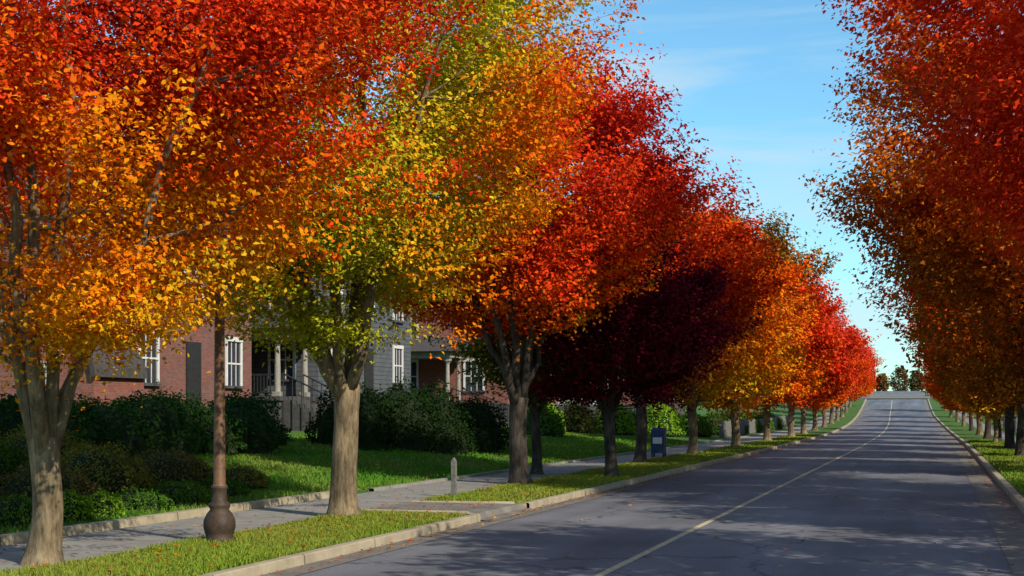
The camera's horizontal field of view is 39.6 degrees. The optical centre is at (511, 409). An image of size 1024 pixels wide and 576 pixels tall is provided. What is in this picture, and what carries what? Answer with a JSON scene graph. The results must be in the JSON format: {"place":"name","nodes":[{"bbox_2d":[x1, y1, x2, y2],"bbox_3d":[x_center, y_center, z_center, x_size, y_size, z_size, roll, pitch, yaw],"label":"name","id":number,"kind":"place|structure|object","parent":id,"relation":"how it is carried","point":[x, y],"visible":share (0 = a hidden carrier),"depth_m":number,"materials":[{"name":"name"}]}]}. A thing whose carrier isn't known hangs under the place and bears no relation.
{"place":"outdoors","nodes":[
{"label":"outdoors","id":0,"kind":"place"},
{"bbox_2d":[251,329,312,396],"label":"porch columns","id":1,"kind":"structure","parent":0,"point":[277,380],"depth_m":56.89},
{"bbox_2d":[251,374,273,393],"bbox_3d":[-13.362,-1.050,58.088,7.960,0.800,0.060,0,0,17],"label":"porch railing","id":2,"kind":"object","parent":1,"relation":"attached to","point":[263,375],"visible":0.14,"depth_m":57.08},
{"bbox_2d":[251,312,320,328],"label":"porch roof","id":3,"kind":"structure","parent":1,"relation":"on","point":[278,315],"depth_m":57.92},
{"bbox_2d":[0,426,698,533],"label":"grass","id":4,"kind":"structure","parent":0,"point":[382,475],"depth_m":40.33,"materials":[{"name":"plant"}]},
{"bbox_2d":[0,400,848,569],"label":"pavement","id":5,"kind":"structure","parent":0,"point":[80,546],"depth_m":25.47,"materials":[{"name":"concrete"}]},
{"bbox_2d":[651,428,665,456],"bbox_3d":[5.791,1.305,56.179,0.520,1.190,0.555,0,0,17],"label":"mailbox","id":6,"kind":"object","parent":5,"relation":"on","point":[658,440],"visible":0.86,"depth_m":55.95,"materials":[{"name":"metal"}]},
{"bbox_2d":[411,351,464,402],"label":"porch columns","id":7,"kind":"structure","parent":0,"point":[447,356],"depth_m":78.95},
{"bbox_2d":[411,337,469,351],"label":"porch roof","id":8,"kind":"structure","parent":7,"relation":"on","point":[422,346],"depth_m":79.90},
{"bbox_2d":[372,502,537,520],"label":"driveway","id":9,"kind":"structure","parent":0,"point":[497,510],"depth_m":27.23,"materials":[{"name":"concrete"}]},
{"bbox_2d":[0,391,1023,575],"bbox_3d":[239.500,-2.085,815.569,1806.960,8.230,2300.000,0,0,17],"label":"ground","id":10,"kind":"structure","parent":0,"point":[951,424],"depth_m":114.76,"materials":[{"name":"plant"}]},
{"bbox_2d":[0,437,29,491],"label":"shrub","id":11,"kind":"object","parent":10,"relation":"on","point":[10,458],"visible":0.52,"depth_m":25.38,"materials":[{"name":"green plant"}]},
{"bbox_2d":[0,493,31,527],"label":"shrub","id":12,"kind":"object","parent":10,"relation":"on","point":[14,510],"visible":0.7,"depth_m":21.80,"materials":[{"name":"green plant"}]},
{"bbox_2d":[0,423,94,463],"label":"shrub","id":13,"kind":"object","parent":10,"relation":"on","point":[22,440],"visible":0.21,"depth_m":27.81,"materials":[{"name":"green plant"}]},
{"bbox_2d":[0,461,102,501],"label":"shrub","id":14,"kind":"object","parent":10,"relation":"on","point":[18,483],"visible":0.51,"depth_m":24.41,"materials":[{"name":"green plant"}]},
{"bbox_2d":[0,393,130,411],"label":"hedge","id":15,"kind":"object","parent":10,"relation":"on","point":[89,401],"visible":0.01,"depth_m":38.66,"materials":[{"name":"green plant"}]},
{"bbox_2d":[0,335,143,405],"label":"arched bay","id":16,"kind":"object","parent":10,"relation":"on","point":[116,388],"visible":0.14,"depth_m":43.81,"materials":[{"name":"brick"}]},
{"bbox_2d":[0,333,147,378],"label":"arched roof","id":17,"kind":"structure","parent":16,"relation":"on","point":[141,373],"depth_m":44.09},
{"bbox_2d":[63,489,94,521],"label":"shrub","id":18,"kind":"object","parent":10,"relation":"on","point":[75,506],"visible":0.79,"depth_m":23.12,"materials":[{"name":"green plant"}]},
{"bbox_2d":[85,488,124,517],"bbox_3d":[-6.947,1.572,24.087,0.670,0.507,0.786,0,0,17],"label":"shrub","id":19,"kind":"object","parent":10,"relation":"on","point":[106,503],"visible":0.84,"depth_m":23.97,"materials":[{"name":"green plant"}]},
{"bbox_2d":[60,440,161,494],"bbox_3d":[-7.923,1.104,27.008,2.186,1.095,1.999,0,0,17],"label":"shrub","id":20,"kind":"object","parent":10,"relation":"on","point":[106,471],"visible":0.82,"depth_m":26.64,"materials":[{"name":"green plant"}]},
{"bbox_2d":[111,484,173,510],"bbox_3d":[-6.742,1.575,25.618,1.287,0.475,1.091,0,0,-14],"label":"shrub","id":21,"kind":"object","parent":10,"relation":"on","point":[140,499],"visible":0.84,"depth_m":25.39,"materials":[{"name":"green plant"}]},
{"bbox_2d":[0,380,291,458],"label":"hedge","id":22,"kind":"object","parent":10,"relation":"on","point":[160,421],"visible":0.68,"depth_m":35.40,"materials":[{"name":"green plant"}]},
{"bbox_2d":[0,491,329,545],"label":"garden edging","id":23,"kind":"object","parent":10,"relation":"on","point":[22,537],"visible":0.55,"depth_m":23.62,"materials":[{"name":"stone"}]},
{"bbox_2d":[132,445,212,488],"bbox_3d":[-7.128,1.194,29.268,2.044,0.931,2.088,0,0,17],"label":"shrub","id":24,"kind":"object","parent":10,"relation":"on","point":[173,466],"visible":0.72,"depth_m":28.88,"materials":[{"name":"green plant"}]},
{"bbox_2d":[146,479,211,503],"bbox_3d":[-6.424,1.558,27.166,1.539,0.494,1.377,0,0,17],"label":"shrub","id":25,"kind":"object","parent":10,"relation":"on","point":[178,491],"visible":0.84,"depth_m":26.90,"materials":[{"name":"green plant"}]},
{"bbox_2d":[203,203,235,543],"bbox_3d":[-4.115,-0.525,20.010,0.450,4.910,0.450,0,0,17],"label":"street lamp","id":26,"kind":"object","parent":10,"relation":"on","point":[219,522],"visible":0.57,"depth_m":19.94,"materials":[{"name":"metal"}]},
{"bbox_2d":[192,476,251,495],"bbox_3d":[-6.157,1.550,29.186,1.468,0.434,1.436,0,0,17],"label":"shrub","id":27,"kind":"object","parent":10,"relation":"on","point":[235,488],"visible":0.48,"depth_m":29.02,"materials":[{"name":"green plant"}]},
{"bbox_2d":[212,462,269,488],"bbox_3d":[-6.000,1.429,31.025,1.281,0.576,1.357,0,0,17],"label":"shrub","id":28,"kind":"object","parent":10,"relation":"on","point":[252,478],"visible":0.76,"depth_m":30.81,"materials":[{"name":"green plant"}]},
{"bbox_2d":[0,0,492,566],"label":"maple tree","id":29,"kind":"object","parent":10,"relation":"on","point":[48,124],"visible":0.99,"depth_m":16.62,"materials":[{"name":"orange plant"}]},
{"bbox_2d":[258,401,313,424],"bbox_3d":[-12.947,0.816,59.481,8.640,2.369,3.246,0,0,17],"label":"porch base","id":30,"kind":"object","parent":10,"relation":"on","point":[280,411],"visible":0.14,"depth_m":56.78,"materials":[{"name":"stone"}]},
{"bbox_2d":[254,396,314,400],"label":"porch deck","id":31,"kind":"structure","parent":30,"relation":"on","point":[279,398],"depth_m":57.04,"materials":[{"name":"wood"}]},
{"bbox_2d":[284,400,325,430],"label":"steps","id":32,"kind":"structure","parent":10,"relation":"on","point":[296,413],"depth_m":56.76,"materials":[{"name":"stone"}]},
{"bbox_2d":[283,373,332,430],"bbox_3d":[-7.321,-0.191,57.279,3.278,2.582,1.970,0,0,17],"label":"stair railing","id":33,"kind":"object","parent":10,"relation":"on","point":[311,392],"visible":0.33,"depth_m":56.70,"materials":[{"name":"metal"}]},
{"bbox_2d":[198,514,480,575],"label":"kerb","id":34,"kind":"structure","parent":10,"relation":"on","point":[284,562],"depth_m":19.45,"materials":[{"name":"concrete"}]},
{"bbox_2d":[314,397,376,407],"bbox_3d":[-11.370,0.725,66.521,10.120,2.550,11.120,0,0,17],"label":"foundation","id":35,"kind":"object","parent":10,"relation":"on","point":[316,399],"visible":0.07,"depth_m":59.80,"materials":[{"name":"stone"}]},
{"bbox_2d":[251,265,410,397],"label":"walls","id":36,"kind":"structure","parent":35,"relation":"on","point":[383,370],"depth_m":65.46,"materials":[{"name":"paint"}]},
{"bbox_2d":[267,308,404,384],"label":"window sills","id":37,"kind":"structure","parent":36,"relation":"attached to","point":[342,312],"depth_m":61.97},
{"bbox_2d":[268,267,412,382],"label":"window frames","id":38,"kind":"structure","parent":36,"relation":"attached to","point":[399,347],"depth_m":62.44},
{"bbox_2d":[271,290,401,382],"bbox_3d":[-9.540,-3.625,63.281,5.707,4.650,13.158,0,0,59],"label":"window glass","id":39,"kind":"object","parent":38,"relation":"in","point":[289,371],"visible":0.18,"depth_m":60.30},
{"bbox_2d":[364,349,373,396],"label":"front door","id":40,"kind":"structure","parent":36,"relation":"attached to","point":[369,373],"depth_m":65.08,"materials":[{"name":"wood"}]},
{"bbox_2d":[46,0,660,516],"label":"maple tree","id":41,"kind":"object","parent":10,"relation":"on","point":[390,260],"visible":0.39,"depth_m":23.82,"materials":[{"name":"yellow plant"}]},
{"bbox_2d":[303,372,508,452],"bbox_3d":[-2.802,0.115,49.955,4.355,2.804,10.744,0,0,33],"label":"hedge","id":42,"kind":"object","parent":10,"relation":"on","point":[399,417],"visible":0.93,"depth_m":48.12,"materials":[{"name":"green plant"}]},
{"bbox_2d":[0,433,823,575],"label":"grass","id":43,"kind":"structure","parent":10,"relation":"on","point":[231,557],"depth_m":21.20,"materials":[{"name":"plant"}]},
{"bbox_2d":[362,500,526,514],"bbox_3d":[-1.274,1.934,27.302,2.362,0.209,3.333,0,0,17],"label":"driveway edging","id":44,"kind":"object","parent":10,"relation":"on","point":[502,502],"visible":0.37,"depth_m":28.38,"materials":[{"name":"concrete"}]},
{"bbox_2d":[450,458,457,494],"bbox_3d":[-1.250,1.505,30.634,0.130,0.950,0.130,0,0,17],"label":"marker post","id":45,"kind":"object","parent":10,"relation":"on","point":[454,491],"visible":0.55,"depth_m":30.58,"materials":[{"name":"concrete"}]},
{"bbox_2d":[451,388,508,423],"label":"stair railing","id":46,"kind":"object","parent":10,"relation":"on","point":[469,394],"visible":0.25,"depth_m":78.66,"materials":[{"name":"metal"}]},
{"bbox_2d":[416,279,624,473],"bbox_3d":[0.967,-1.344,41.237,6.789,6.800,6.548,0,0,-39],"label":"plum tree","id":47,"kind":"object","parent":10,"relation":"on","point":[486,359],"visible":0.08,"depth_m":41.09,"materials":[{"name":"plant"}]},
{"bbox_2d":[489,404,558,421],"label":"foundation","id":48,"kind":"object","parent":10,"relation":"on","point":[508,410],"visible":0.14,"depth_m":80.41,"materials":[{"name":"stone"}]},
{"bbox_2d":[415,272,556,403],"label":"walls","id":49,"kind":"structure","parent":48,"relation":"on","point":[429,369],"depth_m":81.54,"materials":[{"name":"red brick"}]},
{"bbox_2d":[411,299,484,390],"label":"window frames","id":50,"kind":"structure","parent":49,"relation":"attached to","point":[417,372],"depth_m":81.90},
{"bbox_2d":[411,311,482,390],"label":"window glass","id":51,"kind":"object","parent":50,"relation":"in","point":[413,379],"visible":0.05,"depth_m":81.10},
{"bbox_2d":[339,12,712,483],"bbox_3d":[-0.085,-3.904,36.359,10.278,11.927,11.114,0,0,17],"label":"maple tree","id":52,"kind":"object","parent":10,"relation":"on","point":[598,228],"visible":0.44,"depth_m":34.84,"materials":[{"name":"red plant"}]},
{"bbox_2d":[527,405,565,436],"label":"shrub","id":53,"kind":"object","parent":10,"relation":"on","point":[549,427],"visible":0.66,"depth_m":68.12,"materials":[{"name":"green plant"}]},
{"bbox_2d":[527,402,566,430],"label":"shrub","id":54,"kind":"object","parent":10,"relation":"on","point":[556,411],"visible":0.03,"depth_m":73.00,"materials":[{"name":"green plant"}]},
{"bbox_2d":[368,431,775,490],"bbox_3d":[9.430,1.840,75.712,0.339,0.160,89.502,0,0,16],"label":"garden edging","id":55,"kind":"object","parent":10,"relation":"on","point":[458,477],"visible":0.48,"depth_m":41.27,"materials":[{"name":"concrete"}]},
{"bbox_2d":[562,400,600,433],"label":"shrub","id":56,"kind":"object","parent":10,"relation":"on","point":[585,425],"visible":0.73,"depth_m":75.73,"materials":[{"name":"green plant"}]},
{"bbox_2d":[559,405,619,417],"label":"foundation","id":57,"kind":"object","parent":10,"relation":"on","point":[561,408],"depth_m":101.15,"materials":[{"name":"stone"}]},
{"bbox_2d":[594,402,636,435],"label":"shrub","id":58,"kind":"object","parent":10,"relation":"on","point":[624,425],"visible":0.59,"depth_m":78.34,"materials":[{"name":"green plant"}]},
{"bbox_2d":[479,221,767,476],"bbox_3d":[2.761,-1.645,39.369,8.068,7.399,9.056,0,0,17],"label":"plum tree","id":59,"kind":"object","parent":10,"relation":"on","point":[664,343],"visible":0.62,"depth_m":38.36,"materials":[{"name":"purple plant"}]},
{"bbox_2d":[628,408,652,435],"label":"shrub","id":60,"kind":"object","parent":10,"relation":"on","point":[649,426],"visible":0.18,"depth_m":81.41,"materials":[{"name":"green plant"}]},
{"bbox_2d":[535,130,792,462],"bbox_3d":[4.844,-3.736,49.735,9.859,11.581,10.876,0,0,17],"label":"maple tree","id":61,"kind":"object","parent":10,"relation":"on","point":[743,285],"visible":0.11,"depth_m":48.89,"materials":[{"name":"red plant"}]},
{"bbox_2d":[646,402,685,436],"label":"shrub","id":62,"kind":"object","parent":10,"relation":"on","point":[671,422],"visible":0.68,"depth_m":84.48,"materials":[{"name":"green plant"}]},
{"bbox_2d":[523,399,866,507],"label":"kerb","id":63,"kind":"structure","parent":10,"relation":"on","point":[566,496],"depth_m":39.97,"materials":[{"name":"concrete"}]},
{"bbox_2d":[679,411,713,436],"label":"shrub","id":64,"kind":"object","parent":10,"relation":"on","point":[703,425],"visible":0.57,"depth_m":90.11,"materials":[{"name":"green plant"}]},
{"bbox_2d":[705,410,731,434],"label":"shrub","id":65,"kind":"object","parent":10,"relation":"on","point":[713,419],"visible":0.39,"depth_m":96.47,"materials":[{"name":"green plant"}]},
{"bbox_2d":[609,198,832,453],"bbox_3d":[8.079,-3.637,60.236,10.899,11.396,9.842,0,0,17],"label":"maple tree","id":66,"kind":"object","parent":10,"relation":"on","point":[728,376],"visible":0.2,"depth_m":59.21,"materials":[{"name":"orange plant"}]},
{"bbox_2d":[721,411,748,433],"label":"shrub","id":67,"kind":"object","parent":10,"relation":"on","point":[746,427],"visible":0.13,"depth_m":104.05,"materials":[{"name":"green plant"}]},
{"bbox_2d":[739,410,762,432],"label":"shrub","id":68,"kind":"object","parent":10,"relation":"on","point":[758,428],"visible":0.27,"depth_m":111.25,"materials":[{"name":"green plant"}]},
{"bbox_2d":[719,414,794,437],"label":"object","id":69,"kind":"object","parent":10,"relation":"on","point":[725,429],"visible":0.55,"depth_m":103.86,"materials":[{"name":"grey wood"}]},
{"bbox_2d":[747,410,774,430],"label":"shrub","id":70,"kind":"object","parent":10,"relation":"on","point":[758,416],"visible":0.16,"depth_m":120.06,"materials":[{"name":"green plant"}]},
{"bbox_2d":[690,199,842,446],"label":"maple tree","id":71,"kind":"object","parent":10,"relation":"on","point":[734,408],"visible":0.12,"depth_m":70.99,"materials":[{"name":"orange plant"}]},
{"bbox_2d":[758,411,785,428],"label":"shrub","id":72,"kind":"object","parent":10,"relation":"on","point":[779,424],"visible":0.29,"depth_m":128.61,"materials":[{"name":"green plant"}]},
{"bbox_2d":[700,257,859,440],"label":"maple tree","id":73,"kind":"object","parent":10,"relation":"on","point":[811,379],"visible":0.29,"depth_m":84.10,"materials":[{"name":"orange plant"}]},
{"bbox_2d":[773,275,869,436],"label":"maple tree","id":74,"kind":"object","parent":10,"relation":"on","point":[829,389],"visible":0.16,"depth_m":97.25,"materials":[{"name":"red plant"}]},
{"bbox_2d":[793,298,868,433],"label":"maple tree","id":75,"kind":"object","parent":10,"relation":"on","point":[803,417],"visible":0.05,"depth_m":110.84,"materials":[{"name":"red plant"}]},
{"bbox_2d":[780,306,881,430],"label":"maple tree","id":76,"kind":"object","parent":10,"relation":"on","point":[862,366],"visible":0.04,"depth_m":122.65,"materials":[{"name":"red plant"}]},
{"bbox_2d":[800,345,877,426],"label":"maple tree","id":77,"kind":"object","parent":10,"relation":"on","point":[824,420],"visible":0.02,"depth_m":136.89,"materials":[{"name":"red plant"}]},
{"bbox_2d":[828,319,877,423],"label":"maple tree","id":78,"kind":"object","parent":10,"relation":"on","point":[853,390],"visible":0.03,"depth_m":149.61,"materials":[{"name":"red plant"}]},
{"bbox_2d":[828,344,881,420],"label":"maple tree","id":79,"kind":"object","parent":10,"relation":"on","point":[859,394],"visible":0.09,"depth_m":163.88,"materials":[{"name":"red plant"}]},
{"bbox_2d":[840,327,880,416],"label":"maple tree","id":80,"kind":"object","parent":10,"relation":"on","point":[841,412],"visible":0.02,"depth_m":177.41,"materials":[{"name":"red plant"}]},
{"bbox_2d":[844,345,880,412],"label":"maple tree","id":81,"kind":"object","parent":10,"relation":"on","point":[845,403],"depth_m":191.29,"materials":[{"name":"red plant"}]},
{"bbox_2d":[848,343,885,406],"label":"maple tree","id":82,"kind":"object","parent":10,"relation":"on","point":[881,362],"visible":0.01,"depth_m":206.98,"materials":[{"name":"red plant"}]},
{"bbox_2d":[872,366,923,390],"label":"distant trees","id":83,"kind":"object","parent":10,"relation":"on","point":[913,383],"visible":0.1,"depth_m":340.88,"materials":[{"name":"green plant"}]},
{"bbox_2d":[798,0,1023,418],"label":"maple tree","id":84,"kind":"object","parent":10,"relation":"on","point":[927,249],"visible":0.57,"depth_m":43.23,"materials":[{"name":"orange plant"}]},
{"bbox_2d":[816,0,1023,273],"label":"maple tree","id":85,"kind":"object","parent":10,"relation":"on","point":[1011,129],"visible":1,"depth_m":28.64,"materials":[{"name":"red plant"}]},
{"bbox_2d":[843,116,1023,455],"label":"maple tree","id":86,"kind":"object","parent":10,"relation":"on","point":[1019,447],"visible":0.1,"depth_m":57.25,"materials":[{"name":"red plant"}]},
{"bbox_2d":[921,364,951,416],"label":"maple tree","id":87,"kind":"object","parent":10,"relation":"on","point":[950,414],"visible":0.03,"depth_m":173.81,"materials":[{"name":"orange plant"}]},
{"bbox_2d":[858,227,1020,448],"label":"maple tree","id":88,"kind":"object","parent":10,"relation":"on","point":[1009,442],"visible":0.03,"depth_m":67.88,"materials":[{"name":"orange plant"}]},
{"bbox_2d":[921,363,965,426],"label":"maple tree","id":89,"kind":"object","parent":10,"relation":"on","point":[963,416],"visible":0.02,"depth_m":138.95,"materials":[{"name":"orange plant"}]},
{"bbox_2d":[900,301,991,438],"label":"maple tree","id":90,"kind":"object","parent":10,"relation":"on","point":[987,433],"visible":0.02,"depth_m":92.93,"materials":[{"name":"orange plant"}]},
{"bbox_2d":[911,349,983,434],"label":"maple tree","id":91,"kind":"object","parent":10,"relation":"on","point":[979,431],"depth_m":106.49,"materials":[{"name":"orange plant"}]},
{"bbox_2d":[922,365,975,430],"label":"maple tree","id":92,"kind":"object","parent":10,"relation":"on","point":[971,428],"visible":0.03,"depth_m":121.95,"materials":[{"name":"orange plant"}]},
{"bbox_2d":[899,270,1002,441],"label":"maple tree","id":93,"kind":"object","parent":10,"relation":"on","point":[999,420],"visible":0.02,"depth_m":81.32,"materials":[{"name":"orange plant"}]},
{"bbox_2d":[927,399,1023,513],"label":"kerb","id":94,"kind":"structure","parent":10,"relation":"on","point":[1016,498],"depth_m":41.13,"materials":[{"name":"concrete"}]},
{"bbox_2d":[944,373,1017,441],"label":"yellow maple tree","id":95,"kind":"object","parent":10,"relation":"on","point":[978,408],"visible":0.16,"depth_m":79.38,"materials":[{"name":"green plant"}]},
{"bbox_2d":[968,439,1023,494],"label":"grass","id":96,"kind":"structure","parent":10,"relation":"on","point":[1000,452],"depth_m":52.64,"materials":[{"name":"plant"}]},
{"bbox_2d":[1002,415,1017,431],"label":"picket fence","id":97,"kind":"object","parent":10,"relation":"on","point":[1015,424],"visible":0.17,"depth_m":115.19,"materials":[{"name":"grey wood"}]},
{"bbox_3d":[-16.565,1.125,51.895,11.120,2.550,9.120,0,0,17],"label":"foundation","id":98,"kind":"object","parent":10,"relation":"on","visible":0},
{"bbox_2d":[0,164,250,405],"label":"walls","id":99,"kind":"structure","parent":98,"relation":"on","point":[173,369],"depth_m":50.44,"materials":[{"name":"brown brick"}]},
{"bbox_2d":[0,145,222,228],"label":"roof","id":100,"kind":"structure","parent":99,"relation":"on","point":[24,220],"depth_m":47.82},
{"bbox_2d":[0,226,242,385],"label":"window frames","id":101,"kind":"structure","parent":99,"relation":"attached to","point":[236,339],"depth_m":52.58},
{"bbox_2d":[62,243,239,385],"bbox_3d":[-15.011,-3.225,48.736,12.611,4.650,5.440,0,0,-23],"label":"window glass","id":102,"kind":"object","parent":101,"relation":"in","point":[236,368],"visible":0.17,"depth_m":52.89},
{"bbox_2d":[186,341,200,402],"bbox_3d":[-11.263,-1.300,50.315,0.056,2.200,1.000,0,0,17],"label":"front door","id":103,"kind":"structure","parent":99,"relation":"attached to","point":[193,371],"depth_m":50.25,"materials":[{"name":"wood"}]},
{"bbox_2d":[144,298,243,388],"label":"window sills","id":104,"kind":"structure","parent":99,"relation":"attached to","point":[160,384],"depth_m":48.03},
{"bbox_2d":[1,0,1023,390],"label":"sky","id":105,"kind":"structure","parent":0,"point":[750,76],"materials":[{"name":"blue"}]},
{"bbox_2d":[296,391,1014,575],"bbox_3d":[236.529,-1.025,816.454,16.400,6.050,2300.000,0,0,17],"label":"road","id":106,"kind":"structure","parent":0,"point":[842,533],"depth_m":24.10,"materials":[{"name":"asphalt"}]},
{"bbox_2d":[1,438,1023,575],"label":"fallen leaves","id":107,"kind":"object","parent":106,"relation":"on","point":[484,507],"visible":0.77,"depth_m":27.86,"materials":[{"name":"orange plant"}]},
{"bbox_2d":[260,400,868,575],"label":"kerb","id":108,"kind":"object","parent":106,"relation":"on","point":[305,568],"visible":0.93,"depth_m":23.67,"materials":[{"name":"concrete"}]},
{"bbox_2d":[594,403,891,575],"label":"line","id":109,"kind":"object","parent":106,"relation":"on","point":[617,566],"visible":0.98,"depth_m":23.58,"materials":[{"name":"paint"}]},
{"bbox_2d":[923,400,1023,575],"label":"gutter","id":110,"kind":"object","parent":106,"relation":"on","point":[1009,538],"visible":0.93,"depth_m":29.19,"materials":[{"name":"concrete"}]},
{"bbox_2d":[852,394,931,398],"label":"cross street","id":111,"kind":"structure","parent":0,"point":[886,396],"depth_m":235.65,"materials":[{"name":"asphalt"}]},
{"bbox_2d":[953,409,1015,441],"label":"pavement","id":112,"kind":"structure","parent":0,"point":[975,424],"depth_m":145.44,"materials":[{"name":"concrete"}]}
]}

